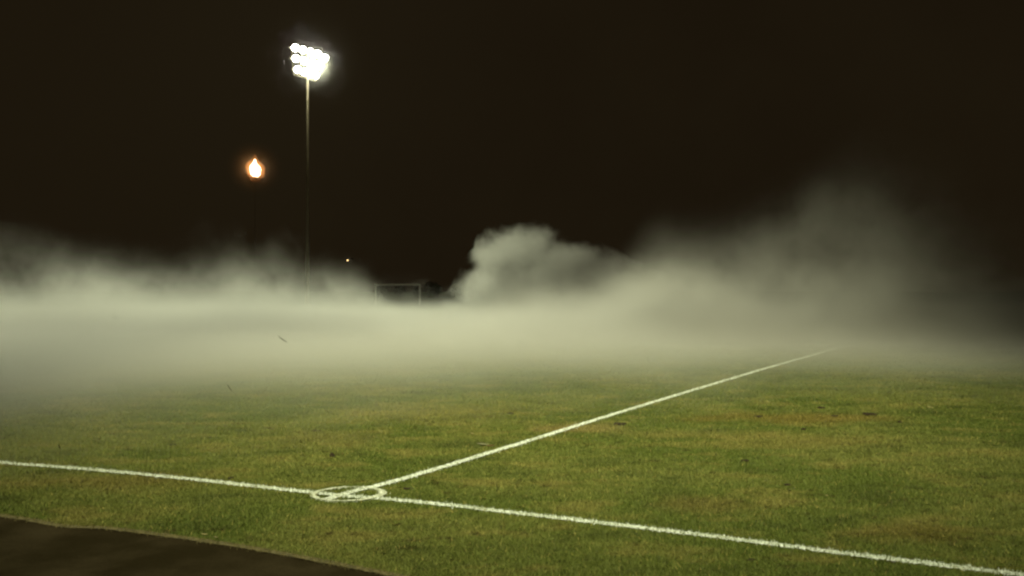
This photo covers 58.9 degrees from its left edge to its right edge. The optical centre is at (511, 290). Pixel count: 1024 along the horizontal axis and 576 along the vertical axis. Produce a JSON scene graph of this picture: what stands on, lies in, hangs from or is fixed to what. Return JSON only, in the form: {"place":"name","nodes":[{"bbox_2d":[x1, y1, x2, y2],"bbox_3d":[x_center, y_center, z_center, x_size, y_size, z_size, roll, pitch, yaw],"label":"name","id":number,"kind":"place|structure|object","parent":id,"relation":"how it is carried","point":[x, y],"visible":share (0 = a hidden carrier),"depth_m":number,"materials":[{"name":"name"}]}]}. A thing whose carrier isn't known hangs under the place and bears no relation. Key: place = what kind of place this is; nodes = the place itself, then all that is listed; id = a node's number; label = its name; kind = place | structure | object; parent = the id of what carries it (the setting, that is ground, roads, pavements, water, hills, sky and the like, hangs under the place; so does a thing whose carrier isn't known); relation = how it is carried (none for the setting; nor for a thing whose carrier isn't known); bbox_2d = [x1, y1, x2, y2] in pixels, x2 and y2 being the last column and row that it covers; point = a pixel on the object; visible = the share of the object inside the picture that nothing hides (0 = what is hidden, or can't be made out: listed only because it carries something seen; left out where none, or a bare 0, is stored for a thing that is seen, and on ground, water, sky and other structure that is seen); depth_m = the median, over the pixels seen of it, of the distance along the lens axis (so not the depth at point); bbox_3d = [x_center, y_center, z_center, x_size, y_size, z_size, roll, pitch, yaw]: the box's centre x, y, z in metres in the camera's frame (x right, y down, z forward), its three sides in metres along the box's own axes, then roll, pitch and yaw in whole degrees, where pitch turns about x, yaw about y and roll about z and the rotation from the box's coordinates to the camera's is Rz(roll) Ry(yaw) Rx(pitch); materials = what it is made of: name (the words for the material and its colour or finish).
{"place":"outdoors","nodes":[
{"label":"outdoors","id":0,"kind":"place"},
{"bbox_2d":[0,517,386,575],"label":"path","id":1,"kind":"structure","parent":0,"point":[31,549],"depth_m":5.76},
{"bbox_2d":[0,292,1023,575],"bbox_3d":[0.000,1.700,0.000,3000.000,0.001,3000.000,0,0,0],"label":"ground","id":2,"kind":"structure","parent":0,"point":[554,316],"depth_m":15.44,"materials":[{"name":"green plant"}]},
{"bbox_2d":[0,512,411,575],"bbox_3d":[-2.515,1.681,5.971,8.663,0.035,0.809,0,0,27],"label":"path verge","id":3,"kind":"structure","parent":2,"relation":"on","point":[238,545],"depth_m":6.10,"materials":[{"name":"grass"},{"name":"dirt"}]},
{"bbox_2d":[248,159,261,181],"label":"gas flare","id":4,"kind":"object","parent":2,"relation":"on","point":[255,169],"visible":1,"depth_m":149.46,"materials":[{"name":"metal"}]},
{"bbox_2d":[289,44,328,305],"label":"floodlight mast","id":5,"kind":"object","parent":2,"relation":"on","point":[306,72],"visible":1,"depth_m":99.89,"materials":[{"name":"metal"}]},
{"bbox_2d":[311,486,387,502],"bbox_3d":[-1.348,1.689,7.541,0.663,0.020,0.581,0,0,0],"label":"corner circle","id":6,"kind":"object","parent":2,"relation":"on","point":[353,500],"visible":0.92,"depth_m":7.50,"materials":[{"name":"paint"}]},
{"bbox_2d":[375,284,420,303],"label":"football goal","id":7,"kind":"object","parent":2,"relation":"on","point":[412,285],"visible":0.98,"depth_m":115.28,"materials":[{"name":"white metal"}]},
{"bbox_2d":[372,281,489,297],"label":"wood","id":8,"kind":"object","parent":2,"relation":"on","point":[458,291],"visible":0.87,"depth_m":226.88,"materials":[{"name":"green plant"}]},
{"bbox_2d":[0,460,1023,575],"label":"boundary line","id":9,"kind":"object","parent":2,"relation":"on","point":[580,521],"visible":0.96,"depth_m":6.71,"materials":[{"name":"paint"}]},
{"bbox_2d":[320,323,916,500],"bbox_3d":[9.656,1.686,26.966,0.262,0.025,45.213,0,0,30],"label":"touchline","id":10,"kind":"object","parent":2,"relation":"on","point":[465,459],"visible":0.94,"depth_m":10.44,"materials":[{"name":"paint"}]},
{"bbox_2d":[863,412,876,415],"bbox_3d":[4.876,1.683,12.350,0.192,0.052,0.122,0,0,9],"label":"mud clod","id":11,"kind":"object","parent":2,"relation":"on","point":[867,413],"visible":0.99,"depth_m":12.31,"materials":[{"name":"brown soil"}]},
{"bbox_2d":[0,0,1023,291],"label":"sky","id":12,"kind":"structure","parent":0,"point":[494,145],"materials":[{"name":"black"}]}
]}

